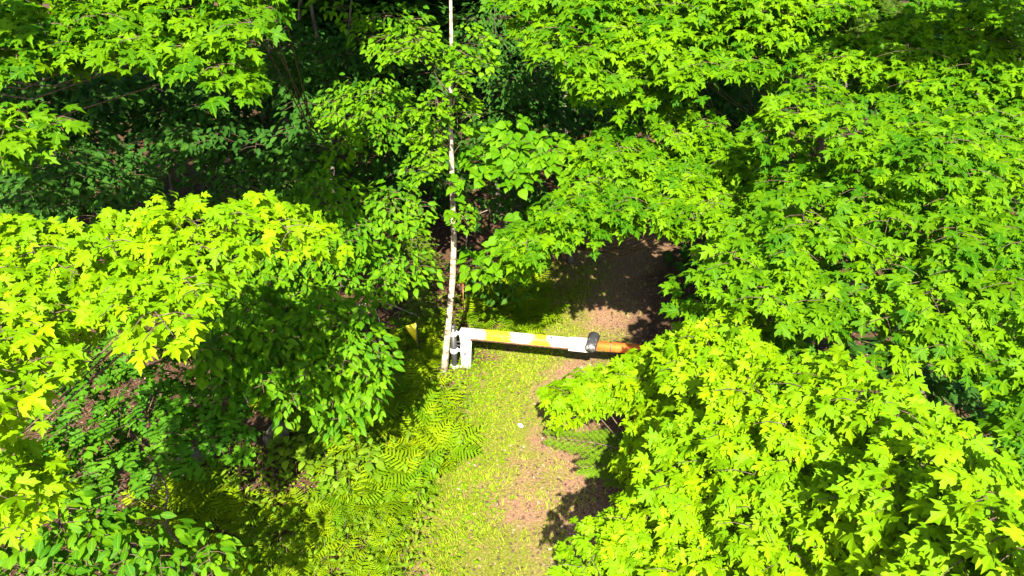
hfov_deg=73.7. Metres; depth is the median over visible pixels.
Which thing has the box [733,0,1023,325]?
maple tree
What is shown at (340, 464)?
leafy plant
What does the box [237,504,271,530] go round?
leafy plant
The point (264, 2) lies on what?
forest tree
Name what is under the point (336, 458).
leafy plant
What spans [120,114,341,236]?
beech sapling
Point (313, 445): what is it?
leafy plant
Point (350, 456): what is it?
leafy plant
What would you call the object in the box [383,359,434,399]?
fern
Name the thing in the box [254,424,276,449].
leafy plant
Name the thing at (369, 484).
fern
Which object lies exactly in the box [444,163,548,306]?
beech sapling
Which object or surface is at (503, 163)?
basswood tree
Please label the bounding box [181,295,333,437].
beech sapling
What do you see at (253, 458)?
leafy plant
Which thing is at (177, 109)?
young tree
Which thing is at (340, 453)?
fern
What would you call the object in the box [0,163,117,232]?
young tree
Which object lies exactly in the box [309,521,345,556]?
fern
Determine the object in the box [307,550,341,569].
leafy plant
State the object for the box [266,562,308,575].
fern
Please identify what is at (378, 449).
leafy plant
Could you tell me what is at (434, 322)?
fern
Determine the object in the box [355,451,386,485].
leafy plant
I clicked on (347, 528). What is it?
leafy plant
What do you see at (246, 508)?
leafy plant
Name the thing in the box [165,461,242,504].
fern
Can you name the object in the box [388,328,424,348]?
fern
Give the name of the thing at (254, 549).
fern
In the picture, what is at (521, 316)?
fern
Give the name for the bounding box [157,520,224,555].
fern
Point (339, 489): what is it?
leafy plant
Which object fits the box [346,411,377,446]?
fern
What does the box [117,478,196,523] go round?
fern
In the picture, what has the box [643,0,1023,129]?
young tree
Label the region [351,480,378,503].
leafy plant
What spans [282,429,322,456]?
leafy plant
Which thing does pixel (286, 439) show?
leafy plant
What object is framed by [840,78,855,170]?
forest tree
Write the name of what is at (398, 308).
fallen branch
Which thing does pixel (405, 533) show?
leafy plant
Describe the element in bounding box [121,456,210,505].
fern
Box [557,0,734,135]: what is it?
forest tree
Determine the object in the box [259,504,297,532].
fern
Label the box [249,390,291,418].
fern
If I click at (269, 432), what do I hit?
rock
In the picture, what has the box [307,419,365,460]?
fern
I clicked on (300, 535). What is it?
leafy plant
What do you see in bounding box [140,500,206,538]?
fern
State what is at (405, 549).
leafy plant
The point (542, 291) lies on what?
fern
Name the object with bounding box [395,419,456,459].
fern
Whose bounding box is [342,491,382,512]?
fern
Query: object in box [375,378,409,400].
fern
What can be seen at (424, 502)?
leafy plant
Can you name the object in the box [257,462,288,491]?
leafy plant
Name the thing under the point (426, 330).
fern
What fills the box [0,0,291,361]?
maple tree
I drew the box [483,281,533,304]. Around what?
fern
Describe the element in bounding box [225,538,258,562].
leafy plant
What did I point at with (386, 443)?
fern
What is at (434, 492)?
ground cover
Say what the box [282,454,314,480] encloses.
leafy plant
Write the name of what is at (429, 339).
fern
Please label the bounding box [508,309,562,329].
fern
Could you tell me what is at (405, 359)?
fern
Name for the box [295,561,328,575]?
fern
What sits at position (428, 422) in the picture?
fern
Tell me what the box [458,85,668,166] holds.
young tree
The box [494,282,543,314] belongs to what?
fern
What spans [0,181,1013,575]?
leaf litter
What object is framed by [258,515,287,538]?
leafy plant
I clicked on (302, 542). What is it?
leafy plant
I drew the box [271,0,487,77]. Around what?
forest tree
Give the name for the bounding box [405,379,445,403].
fern
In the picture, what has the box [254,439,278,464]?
leafy plant
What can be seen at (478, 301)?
fern
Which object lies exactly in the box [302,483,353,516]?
fern
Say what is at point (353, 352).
beech sapling
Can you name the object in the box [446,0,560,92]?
forest tree
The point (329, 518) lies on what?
fern
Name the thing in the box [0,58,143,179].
young tree
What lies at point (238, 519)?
fern
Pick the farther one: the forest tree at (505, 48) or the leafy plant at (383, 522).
the forest tree at (505, 48)
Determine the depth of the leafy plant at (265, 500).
10.37 m
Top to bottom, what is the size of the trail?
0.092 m
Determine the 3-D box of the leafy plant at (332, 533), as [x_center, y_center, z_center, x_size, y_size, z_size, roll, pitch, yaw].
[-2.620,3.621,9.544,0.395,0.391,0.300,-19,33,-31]
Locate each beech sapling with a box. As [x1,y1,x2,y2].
[0,134,170,227]
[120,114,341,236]
[141,145,294,256]
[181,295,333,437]
[188,233,347,388]
[273,288,393,426]
[274,163,444,313]
[279,325,375,448]
[310,296,404,407]
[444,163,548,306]
[873,355,1023,510]
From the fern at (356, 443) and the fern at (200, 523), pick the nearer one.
the fern at (200, 523)
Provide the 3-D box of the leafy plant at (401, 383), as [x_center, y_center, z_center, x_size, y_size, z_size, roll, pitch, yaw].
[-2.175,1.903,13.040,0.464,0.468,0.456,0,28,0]
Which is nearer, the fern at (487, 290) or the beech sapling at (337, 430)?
the beech sapling at (337, 430)
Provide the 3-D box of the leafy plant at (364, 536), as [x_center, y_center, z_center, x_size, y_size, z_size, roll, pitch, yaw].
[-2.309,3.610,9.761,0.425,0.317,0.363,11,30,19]
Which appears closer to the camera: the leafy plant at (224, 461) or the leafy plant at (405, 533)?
the leafy plant at (405, 533)
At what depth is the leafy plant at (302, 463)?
10.89 m
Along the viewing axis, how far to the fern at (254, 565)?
9.36 m
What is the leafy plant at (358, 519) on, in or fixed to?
on the ground at (442, 234)
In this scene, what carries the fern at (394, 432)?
on the ground at (442, 234)
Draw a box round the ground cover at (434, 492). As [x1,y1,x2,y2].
[180,292,576,575]
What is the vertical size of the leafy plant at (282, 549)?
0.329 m
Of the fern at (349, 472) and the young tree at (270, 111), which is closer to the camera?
the fern at (349, 472)
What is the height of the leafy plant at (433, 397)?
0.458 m
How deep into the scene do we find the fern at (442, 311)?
15.65 m
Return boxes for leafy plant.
[217,470,251,497]
[219,442,247,466]
[220,447,243,476]
[221,457,254,487]
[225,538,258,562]
[228,427,255,447]
[231,494,263,515]
[231,533,259,554]
[232,508,256,533]
[232,557,264,575]
[233,434,259,452]
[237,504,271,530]
[239,446,267,472]
[239,464,275,492]
[240,486,265,510]
[242,519,268,540]
[245,527,272,554]
[250,449,280,476]
[252,485,286,507]
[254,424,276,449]
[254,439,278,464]
[255,528,287,550]
[256,550,283,575]
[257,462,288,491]
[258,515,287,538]
[259,499,286,521]
[261,484,289,504]
[266,439,298,463]
[269,540,299,560]
[269,558,293,575]
[271,499,298,514]
[272,418,305,448]
[272,436,309,471]
[274,529,291,555]
[277,524,306,547]
[279,515,305,534]
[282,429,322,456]
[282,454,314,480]
[287,542,321,566]
[288,505,320,527]
[291,525,323,556]
[292,490,320,512]
[294,479,322,501]
[297,440,326,478]
[300,423,329,453]
[306,460,342,487]
[307,489,336,506]
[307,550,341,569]
[312,435,343,459]
[313,446,343,472]
[314,532,338,554]
[316,504,341,525]
[317,428,345,446]
[317,525,344,543]
[318,476,343,497]
[319,459,357,496]
[322,558,351,575]
[324,539,357,567]
[325,455,350,469]
[327,442,355,465]
[331,511,358,532]
[334,454,362,488]
[336,472,364,498]
[339,425,360,449]
[342,454,374,482]
[342,526,367,545]
[342,548,362,575]
[344,438,375,462]
[347,504,363,530]
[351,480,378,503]
[351,540,377,575]
[352,537,379,557]
[353,511,379,531]
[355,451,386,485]
[357,428,382,456]
[357,443,378,471]
[364,504,398,528]
[366,536,395,560]
[372,488,400,504]
[372,563,408,575]
[373,430,394,446]
[374,436,400,451]
[374,445,403,465]
[376,524,404,544]
[378,545,400,569]
[381,424,410,444]
[384,482,410,505]
[386,376,408,392]
[387,531,410,555]
[393,430,425,449]
[393,486,418,508]
[393,514,417,537]
[394,539,426,561]
[395,454,422,472]
[397,560,418,575]
[403,520,433,546]
[406,389,427,401]
[406,481,436,507]
[407,483,432,509]
[408,510,433,526]
[409,474,431,494]
[417,456,443,478]
[427,450,457,471]
[429,394,460,410]
[429,413,447,434]
[432,446,456,466]
[437,381,463,395]
[443,401,467,416]
[447,425,473,439]
[453,430,479,455]
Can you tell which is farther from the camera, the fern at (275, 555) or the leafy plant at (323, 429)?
the leafy plant at (323, 429)
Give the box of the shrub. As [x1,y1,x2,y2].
[0,486,252,575]
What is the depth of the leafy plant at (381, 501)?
10.49 m
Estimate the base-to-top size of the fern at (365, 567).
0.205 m
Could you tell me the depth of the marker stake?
15.32 m
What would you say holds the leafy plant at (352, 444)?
on the ground at (442, 234)
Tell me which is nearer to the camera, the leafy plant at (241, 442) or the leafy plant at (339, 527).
the leafy plant at (339, 527)
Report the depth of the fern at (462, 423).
11.90 m
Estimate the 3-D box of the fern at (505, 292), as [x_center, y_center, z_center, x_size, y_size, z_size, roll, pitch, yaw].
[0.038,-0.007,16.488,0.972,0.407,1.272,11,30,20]
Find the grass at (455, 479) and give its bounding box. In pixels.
[286,229,659,575]
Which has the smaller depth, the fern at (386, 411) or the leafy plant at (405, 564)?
the leafy plant at (405, 564)
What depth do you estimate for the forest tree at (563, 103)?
23.23 m
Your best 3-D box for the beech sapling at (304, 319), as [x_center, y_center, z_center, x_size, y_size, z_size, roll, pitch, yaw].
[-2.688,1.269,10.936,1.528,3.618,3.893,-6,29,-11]
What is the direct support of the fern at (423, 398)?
on the ground at (442, 234)
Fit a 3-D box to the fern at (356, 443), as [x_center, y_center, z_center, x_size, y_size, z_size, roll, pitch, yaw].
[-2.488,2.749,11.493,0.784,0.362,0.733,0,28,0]
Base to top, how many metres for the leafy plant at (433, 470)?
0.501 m
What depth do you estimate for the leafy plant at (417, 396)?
12.71 m
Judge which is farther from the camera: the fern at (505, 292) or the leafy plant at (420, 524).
the fern at (505, 292)
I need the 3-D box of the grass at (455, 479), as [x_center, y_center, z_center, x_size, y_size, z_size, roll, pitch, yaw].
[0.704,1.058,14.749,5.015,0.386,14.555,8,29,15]
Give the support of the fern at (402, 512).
on the ground at (442, 234)
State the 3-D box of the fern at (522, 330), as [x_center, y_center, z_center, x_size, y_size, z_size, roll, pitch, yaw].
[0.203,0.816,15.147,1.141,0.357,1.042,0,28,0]
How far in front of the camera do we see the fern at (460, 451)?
11.58 m
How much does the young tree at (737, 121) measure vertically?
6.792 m
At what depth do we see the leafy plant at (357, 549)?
9.49 m
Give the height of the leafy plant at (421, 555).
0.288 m
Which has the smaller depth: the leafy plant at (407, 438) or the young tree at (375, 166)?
the leafy plant at (407, 438)
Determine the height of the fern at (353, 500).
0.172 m
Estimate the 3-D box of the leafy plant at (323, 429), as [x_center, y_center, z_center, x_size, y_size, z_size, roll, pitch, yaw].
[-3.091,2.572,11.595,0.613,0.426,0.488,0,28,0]
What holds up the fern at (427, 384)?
on the ground at (442, 234)
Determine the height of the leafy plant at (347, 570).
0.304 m
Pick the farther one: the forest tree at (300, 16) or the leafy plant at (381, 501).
the forest tree at (300, 16)
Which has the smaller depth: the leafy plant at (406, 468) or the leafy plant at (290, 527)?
the leafy plant at (290, 527)
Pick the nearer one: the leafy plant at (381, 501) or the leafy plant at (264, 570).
the leafy plant at (264, 570)
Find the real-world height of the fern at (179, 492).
0.461 m
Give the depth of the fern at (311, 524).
9.92 m
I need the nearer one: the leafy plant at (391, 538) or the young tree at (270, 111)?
the leafy plant at (391, 538)
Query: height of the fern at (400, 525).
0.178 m
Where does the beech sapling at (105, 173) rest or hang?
on the ground at (442, 234)
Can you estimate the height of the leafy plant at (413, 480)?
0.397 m
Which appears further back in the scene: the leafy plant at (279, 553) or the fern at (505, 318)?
the fern at (505, 318)
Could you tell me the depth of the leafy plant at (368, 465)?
10.72 m
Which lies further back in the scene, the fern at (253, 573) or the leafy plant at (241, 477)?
the leafy plant at (241, 477)
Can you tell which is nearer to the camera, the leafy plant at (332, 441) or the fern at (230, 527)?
the fern at (230, 527)
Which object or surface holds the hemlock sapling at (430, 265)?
on the ground at (442, 234)
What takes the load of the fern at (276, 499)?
on the ground at (442, 234)
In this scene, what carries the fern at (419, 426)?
on the ground at (442, 234)
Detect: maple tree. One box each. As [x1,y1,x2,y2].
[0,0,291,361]
[0,189,354,550]
[241,0,352,269]
[478,0,856,140]
[493,34,790,276]
[536,297,786,492]
[545,343,1023,575]
[658,129,1023,479]
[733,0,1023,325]
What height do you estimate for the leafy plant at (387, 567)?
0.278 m
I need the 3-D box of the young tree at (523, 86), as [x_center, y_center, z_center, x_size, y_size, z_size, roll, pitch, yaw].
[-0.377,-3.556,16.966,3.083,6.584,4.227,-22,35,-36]
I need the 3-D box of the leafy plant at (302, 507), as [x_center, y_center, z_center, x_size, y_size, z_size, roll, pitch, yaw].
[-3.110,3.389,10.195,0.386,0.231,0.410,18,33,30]
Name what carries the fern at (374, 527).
on the ground at (442, 234)
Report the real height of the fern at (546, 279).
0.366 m
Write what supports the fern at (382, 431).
on the ground at (442, 234)
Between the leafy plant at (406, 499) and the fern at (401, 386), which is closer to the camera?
the leafy plant at (406, 499)
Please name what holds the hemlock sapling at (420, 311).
on the ground at (442, 234)
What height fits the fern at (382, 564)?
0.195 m
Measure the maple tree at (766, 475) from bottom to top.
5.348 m
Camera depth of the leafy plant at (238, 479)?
10.53 m
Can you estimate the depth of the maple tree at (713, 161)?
10.72 m
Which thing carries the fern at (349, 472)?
on the ground at (442, 234)
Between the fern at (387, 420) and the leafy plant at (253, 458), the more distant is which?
the fern at (387, 420)
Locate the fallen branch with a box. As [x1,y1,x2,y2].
[359,303,419,315]
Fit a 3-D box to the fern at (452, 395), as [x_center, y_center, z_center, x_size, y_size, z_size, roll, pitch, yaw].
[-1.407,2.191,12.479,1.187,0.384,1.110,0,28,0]
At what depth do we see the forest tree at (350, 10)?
22.26 m
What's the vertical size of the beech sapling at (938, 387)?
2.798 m
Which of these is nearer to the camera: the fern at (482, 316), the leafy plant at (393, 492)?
the leafy plant at (393, 492)
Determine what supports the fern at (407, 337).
on the ground at (442, 234)
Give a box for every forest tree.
[160,85,177,223]
[230,31,236,199]
[258,1,281,22]
[261,0,273,220]
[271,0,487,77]
[291,0,302,139]
[310,0,500,105]
[344,0,352,161]
[445,10,554,112]
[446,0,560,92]
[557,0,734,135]
[563,62,567,150]
[740,3,852,137]
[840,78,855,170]
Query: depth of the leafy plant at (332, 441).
11.18 m
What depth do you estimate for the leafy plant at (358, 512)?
10.10 m
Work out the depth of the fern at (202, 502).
10.19 m
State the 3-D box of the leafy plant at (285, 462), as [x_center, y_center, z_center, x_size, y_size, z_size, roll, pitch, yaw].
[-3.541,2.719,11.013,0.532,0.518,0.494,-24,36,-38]
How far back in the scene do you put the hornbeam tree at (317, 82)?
13.79 m
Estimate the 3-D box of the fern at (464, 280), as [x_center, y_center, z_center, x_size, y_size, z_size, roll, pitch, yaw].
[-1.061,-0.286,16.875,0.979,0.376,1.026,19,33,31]
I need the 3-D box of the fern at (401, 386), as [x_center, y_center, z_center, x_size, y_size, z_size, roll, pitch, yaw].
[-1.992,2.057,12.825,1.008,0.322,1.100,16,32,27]
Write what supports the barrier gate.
on the ground at (442, 234)
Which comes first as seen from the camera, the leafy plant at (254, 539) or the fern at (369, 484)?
the leafy plant at (254, 539)
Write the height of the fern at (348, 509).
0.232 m
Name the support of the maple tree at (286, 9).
on the ground at (442, 234)
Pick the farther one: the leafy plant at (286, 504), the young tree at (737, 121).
the young tree at (737, 121)
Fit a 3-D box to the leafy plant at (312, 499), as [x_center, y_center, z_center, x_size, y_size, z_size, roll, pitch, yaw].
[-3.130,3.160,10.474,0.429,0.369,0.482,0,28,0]
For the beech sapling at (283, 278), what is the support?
on the ground at (442, 234)
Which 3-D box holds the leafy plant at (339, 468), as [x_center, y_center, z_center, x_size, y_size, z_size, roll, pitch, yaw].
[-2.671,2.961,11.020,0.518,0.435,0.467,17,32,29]
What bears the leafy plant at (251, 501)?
on the ground at (442, 234)
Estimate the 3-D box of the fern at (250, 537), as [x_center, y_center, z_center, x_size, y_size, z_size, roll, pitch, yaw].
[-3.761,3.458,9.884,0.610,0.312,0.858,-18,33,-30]
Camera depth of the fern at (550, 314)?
15.60 m
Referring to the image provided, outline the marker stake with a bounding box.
[463,286,463,319]
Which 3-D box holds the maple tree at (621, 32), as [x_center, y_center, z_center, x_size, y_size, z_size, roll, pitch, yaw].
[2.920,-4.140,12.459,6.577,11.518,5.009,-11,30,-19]
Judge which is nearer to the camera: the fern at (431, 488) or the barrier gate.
the fern at (431, 488)
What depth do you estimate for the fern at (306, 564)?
9.48 m
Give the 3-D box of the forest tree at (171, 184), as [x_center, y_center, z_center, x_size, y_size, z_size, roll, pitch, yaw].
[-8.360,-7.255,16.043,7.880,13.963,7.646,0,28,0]
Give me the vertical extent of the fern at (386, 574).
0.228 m
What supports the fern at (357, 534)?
on the ground at (442, 234)
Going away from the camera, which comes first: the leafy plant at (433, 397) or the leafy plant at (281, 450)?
the leafy plant at (281, 450)
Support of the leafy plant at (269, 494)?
on the ground at (442, 234)
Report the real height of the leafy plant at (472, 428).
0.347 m
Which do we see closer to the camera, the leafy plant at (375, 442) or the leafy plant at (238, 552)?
the leafy plant at (238, 552)
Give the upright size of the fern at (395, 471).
0.446 m
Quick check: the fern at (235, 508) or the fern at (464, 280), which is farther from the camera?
the fern at (464, 280)
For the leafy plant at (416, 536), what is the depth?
9.91 m
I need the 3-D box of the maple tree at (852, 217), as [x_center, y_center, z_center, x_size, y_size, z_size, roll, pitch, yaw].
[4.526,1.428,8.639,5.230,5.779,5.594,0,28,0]
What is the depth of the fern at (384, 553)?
9.79 m
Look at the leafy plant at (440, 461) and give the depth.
11.12 m
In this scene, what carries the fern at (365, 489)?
on the ground at (442, 234)
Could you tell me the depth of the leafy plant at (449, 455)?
11.39 m
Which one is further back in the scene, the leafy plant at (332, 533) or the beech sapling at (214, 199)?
the beech sapling at (214, 199)
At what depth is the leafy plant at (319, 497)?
10.40 m
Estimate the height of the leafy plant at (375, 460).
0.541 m
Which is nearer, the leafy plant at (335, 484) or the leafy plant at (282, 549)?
the leafy plant at (282, 549)
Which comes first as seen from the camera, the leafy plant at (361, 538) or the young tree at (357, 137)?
the leafy plant at (361, 538)
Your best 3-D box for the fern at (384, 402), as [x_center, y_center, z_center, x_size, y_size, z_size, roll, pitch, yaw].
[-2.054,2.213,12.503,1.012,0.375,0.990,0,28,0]
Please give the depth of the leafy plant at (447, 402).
12.47 m
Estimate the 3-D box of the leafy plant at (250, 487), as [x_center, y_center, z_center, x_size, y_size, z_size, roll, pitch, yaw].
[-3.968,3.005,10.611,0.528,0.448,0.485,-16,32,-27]
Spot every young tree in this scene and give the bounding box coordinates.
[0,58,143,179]
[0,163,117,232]
[82,63,267,177]
[205,52,338,204]
[300,0,437,246]
[324,19,470,200]
[444,0,570,224]
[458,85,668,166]
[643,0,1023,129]
[663,0,931,145]
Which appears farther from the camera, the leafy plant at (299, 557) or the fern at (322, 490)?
the fern at (322, 490)
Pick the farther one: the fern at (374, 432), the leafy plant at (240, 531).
the fern at (374, 432)
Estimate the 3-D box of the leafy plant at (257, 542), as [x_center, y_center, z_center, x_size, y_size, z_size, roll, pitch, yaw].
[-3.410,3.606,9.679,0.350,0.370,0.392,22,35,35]
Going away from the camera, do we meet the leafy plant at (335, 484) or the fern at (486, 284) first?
the leafy plant at (335, 484)
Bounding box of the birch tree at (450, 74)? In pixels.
[365,0,501,372]
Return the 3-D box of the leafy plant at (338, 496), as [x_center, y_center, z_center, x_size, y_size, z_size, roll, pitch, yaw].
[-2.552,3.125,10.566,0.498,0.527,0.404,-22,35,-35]
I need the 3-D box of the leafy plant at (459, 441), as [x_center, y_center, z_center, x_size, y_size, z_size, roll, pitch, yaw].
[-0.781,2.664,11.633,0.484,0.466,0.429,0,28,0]
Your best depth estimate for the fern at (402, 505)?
10.59 m
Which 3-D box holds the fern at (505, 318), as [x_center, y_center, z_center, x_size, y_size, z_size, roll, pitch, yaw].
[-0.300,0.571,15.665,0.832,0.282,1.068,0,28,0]
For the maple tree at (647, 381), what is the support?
on the ground at (442, 234)
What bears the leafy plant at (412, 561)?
on the ground at (442, 234)
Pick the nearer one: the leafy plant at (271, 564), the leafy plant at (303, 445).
the leafy plant at (271, 564)
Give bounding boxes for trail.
[426,140,694,575]
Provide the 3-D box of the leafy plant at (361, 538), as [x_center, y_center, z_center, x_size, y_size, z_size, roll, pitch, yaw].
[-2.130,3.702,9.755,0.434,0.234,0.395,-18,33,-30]
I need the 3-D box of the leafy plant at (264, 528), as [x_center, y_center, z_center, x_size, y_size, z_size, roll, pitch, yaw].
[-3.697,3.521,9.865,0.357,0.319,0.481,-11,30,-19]
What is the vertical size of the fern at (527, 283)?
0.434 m
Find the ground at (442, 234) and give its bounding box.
[0,0,1023,575]
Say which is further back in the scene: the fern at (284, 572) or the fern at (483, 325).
the fern at (483, 325)
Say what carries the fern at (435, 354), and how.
on the ground at (442, 234)
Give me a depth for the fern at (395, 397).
12.58 m
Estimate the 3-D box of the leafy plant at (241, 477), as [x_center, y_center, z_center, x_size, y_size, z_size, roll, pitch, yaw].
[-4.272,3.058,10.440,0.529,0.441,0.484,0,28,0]
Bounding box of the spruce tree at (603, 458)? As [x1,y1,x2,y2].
[542,420,648,489]
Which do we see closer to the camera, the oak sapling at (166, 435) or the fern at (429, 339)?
the oak sapling at (166, 435)
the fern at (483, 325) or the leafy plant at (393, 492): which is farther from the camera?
the fern at (483, 325)
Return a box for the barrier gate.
[450,324,641,368]
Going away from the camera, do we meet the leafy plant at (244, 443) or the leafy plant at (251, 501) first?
the leafy plant at (251, 501)
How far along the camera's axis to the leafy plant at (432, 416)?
11.99 m
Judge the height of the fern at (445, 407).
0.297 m
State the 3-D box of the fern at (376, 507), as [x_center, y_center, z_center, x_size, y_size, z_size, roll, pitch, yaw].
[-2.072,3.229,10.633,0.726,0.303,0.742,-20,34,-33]
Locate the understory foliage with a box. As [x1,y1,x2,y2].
[1,15,1023,480]
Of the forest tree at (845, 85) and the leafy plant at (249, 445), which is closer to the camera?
the leafy plant at (249, 445)
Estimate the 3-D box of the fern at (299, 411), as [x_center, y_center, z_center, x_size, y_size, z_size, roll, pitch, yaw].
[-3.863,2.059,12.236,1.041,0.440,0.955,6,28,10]
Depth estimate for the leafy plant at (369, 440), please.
11.24 m
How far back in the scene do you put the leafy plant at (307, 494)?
10.27 m
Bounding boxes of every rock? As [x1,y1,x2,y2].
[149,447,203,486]
[263,421,289,444]
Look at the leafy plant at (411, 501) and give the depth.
10.43 m
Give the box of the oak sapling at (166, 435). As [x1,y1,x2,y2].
[0,316,268,545]
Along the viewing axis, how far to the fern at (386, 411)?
12.47 m
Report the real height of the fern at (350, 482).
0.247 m
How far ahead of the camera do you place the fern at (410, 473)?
10.99 m
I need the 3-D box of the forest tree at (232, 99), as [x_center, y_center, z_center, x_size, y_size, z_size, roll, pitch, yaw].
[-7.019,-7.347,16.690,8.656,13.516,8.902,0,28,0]
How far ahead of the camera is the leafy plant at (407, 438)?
11.51 m
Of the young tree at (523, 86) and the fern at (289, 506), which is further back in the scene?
the young tree at (523, 86)
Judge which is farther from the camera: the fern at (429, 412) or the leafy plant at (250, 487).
the fern at (429, 412)
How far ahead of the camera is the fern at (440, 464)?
11.32 m
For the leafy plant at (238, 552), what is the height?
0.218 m
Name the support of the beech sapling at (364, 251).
on the ground at (442, 234)
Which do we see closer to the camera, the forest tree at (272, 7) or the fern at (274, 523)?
the fern at (274, 523)
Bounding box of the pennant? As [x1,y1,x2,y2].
[405,321,417,347]
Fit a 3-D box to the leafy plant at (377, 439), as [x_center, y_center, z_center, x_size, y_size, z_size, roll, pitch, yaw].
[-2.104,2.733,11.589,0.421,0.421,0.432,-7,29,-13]
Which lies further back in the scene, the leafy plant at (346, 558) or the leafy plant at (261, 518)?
the leafy plant at (261, 518)
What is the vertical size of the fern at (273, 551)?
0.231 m
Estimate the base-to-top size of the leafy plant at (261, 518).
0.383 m
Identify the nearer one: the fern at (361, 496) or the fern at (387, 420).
the fern at (361, 496)
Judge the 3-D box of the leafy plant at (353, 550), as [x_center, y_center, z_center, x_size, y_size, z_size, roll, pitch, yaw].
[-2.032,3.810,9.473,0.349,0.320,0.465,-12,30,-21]
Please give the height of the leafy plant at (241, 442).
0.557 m
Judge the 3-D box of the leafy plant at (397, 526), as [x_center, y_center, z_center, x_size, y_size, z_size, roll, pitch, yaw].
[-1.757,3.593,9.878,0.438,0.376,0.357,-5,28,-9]
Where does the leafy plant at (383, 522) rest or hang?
on the ground at (442, 234)
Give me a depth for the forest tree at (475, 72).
26.64 m
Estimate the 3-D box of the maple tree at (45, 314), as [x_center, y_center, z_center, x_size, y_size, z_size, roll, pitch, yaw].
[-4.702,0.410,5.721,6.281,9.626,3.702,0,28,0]
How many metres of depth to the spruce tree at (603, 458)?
10.06 m
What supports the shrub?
on the ground at (442, 234)
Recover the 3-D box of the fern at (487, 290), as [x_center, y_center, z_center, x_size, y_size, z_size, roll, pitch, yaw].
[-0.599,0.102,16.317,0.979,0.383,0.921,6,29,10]
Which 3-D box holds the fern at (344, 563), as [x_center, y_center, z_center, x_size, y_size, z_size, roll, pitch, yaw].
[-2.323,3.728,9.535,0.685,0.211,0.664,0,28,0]
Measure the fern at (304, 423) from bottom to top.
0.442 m
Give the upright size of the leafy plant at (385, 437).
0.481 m
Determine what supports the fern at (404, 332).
on the ground at (442, 234)
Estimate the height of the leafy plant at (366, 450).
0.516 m
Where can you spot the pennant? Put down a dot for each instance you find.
(411, 329)
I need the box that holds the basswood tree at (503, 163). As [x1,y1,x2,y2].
[445,7,575,293]
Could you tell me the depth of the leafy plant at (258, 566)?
9.22 m
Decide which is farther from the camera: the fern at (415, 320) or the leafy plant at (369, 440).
the fern at (415, 320)
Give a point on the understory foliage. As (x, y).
(853, 349)
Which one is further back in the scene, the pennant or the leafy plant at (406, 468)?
the pennant
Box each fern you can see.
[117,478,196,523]
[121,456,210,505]
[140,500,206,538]
[148,462,230,504]
[153,492,221,538]
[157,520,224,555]
[159,478,221,525]
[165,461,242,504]
[198,488,265,534]
[200,479,259,520]
[207,525,262,561]
[223,551,267,575]
[226,505,256,531]
[231,509,271,544]
[234,548,288,575]
[239,534,284,563]
[248,488,280,517]
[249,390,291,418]
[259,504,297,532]
[261,396,310,420]
[264,534,302,568]
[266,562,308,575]
[278,487,328,523]
[280,531,344,575]
[282,508,327,543]
[284,418,356,476]
[288,411,340,456]
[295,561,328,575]
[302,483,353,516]
[303,482,338,513]
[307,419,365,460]
[309,509,349,541]
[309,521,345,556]
[316,444,363,481]
[320,497,363,529]
[322,534,369,569]
[323,465,384,516]
[326,463,361,499]
[331,516,366,545]
[333,453,391,499]
[336,507,378,532]
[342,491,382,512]
[344,553,378,575]
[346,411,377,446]
[346,436,383,461]
[347,401,404,433]
[347,445,402,491]
[351,550,393,575]
[352,402,407,435]
[352,423,391,447]
[354,402,403,419]
[357,477,407,510]
[361,421,411,455]
[361,443,423,504]
[361,560,396,575]
[363,512,394,533]
[364,436,405,470]
[365,525,408,561]
[366,468,433,516]
[372,388,407,416]
[374,389,419,420]
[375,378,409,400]
[376,377,439,414]
[377,416,415,444]
[378,445,450,497]
[378,492,422,519]
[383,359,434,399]
[383,513,411,541]
[385,315,422,335]
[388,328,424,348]
[388,346,419,372]
[388,409,442,453]
[391,358,449,394]
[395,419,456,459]
[397,386,446,427]
[399,402,441,432]
[401,313,433,328]
[402,386,465,422]
[403,474,441,495]
[404,401,460,432]
[405,333,442,356]
[405,345,442,368]
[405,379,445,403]
[411,313,445,335]
[412,421,485,468]
[415,387,463,414]
[417,323,444,342]
[418,337,450,359]
[421,451,454,472]
[425,303,446,319]
[427,417,475,446]
[455,260,484,284]
[455,293,497,319]
[462,291,500,310]
[464,313,501,328]
[470,282,504,302]
[471,271,507,290]
[481,302,514,323]
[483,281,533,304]
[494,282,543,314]
[496,276,538,297]
[497,313,544,333]
[499,271,547,290]
[499,293,555,322]
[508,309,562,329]
[516,272,556,300]
[527,293,569,325]
[528,268,558,288]
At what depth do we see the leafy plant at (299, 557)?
9.37 m
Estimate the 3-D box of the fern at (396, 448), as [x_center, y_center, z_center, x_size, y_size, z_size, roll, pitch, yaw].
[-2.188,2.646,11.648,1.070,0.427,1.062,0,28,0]
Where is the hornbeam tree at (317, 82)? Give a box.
[245,17,384,216]
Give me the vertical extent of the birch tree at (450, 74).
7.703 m
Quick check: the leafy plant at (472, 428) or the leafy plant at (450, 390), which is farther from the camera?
the leafy plant at (450, 390)
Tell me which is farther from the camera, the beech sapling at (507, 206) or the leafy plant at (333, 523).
the beech sapling at (507, 206)
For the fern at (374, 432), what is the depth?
11.96 m
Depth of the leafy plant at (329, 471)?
10.66 m
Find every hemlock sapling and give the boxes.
[379,213,449,299]
[389,287,444,336]
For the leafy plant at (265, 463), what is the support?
on the ground at (442, 234)

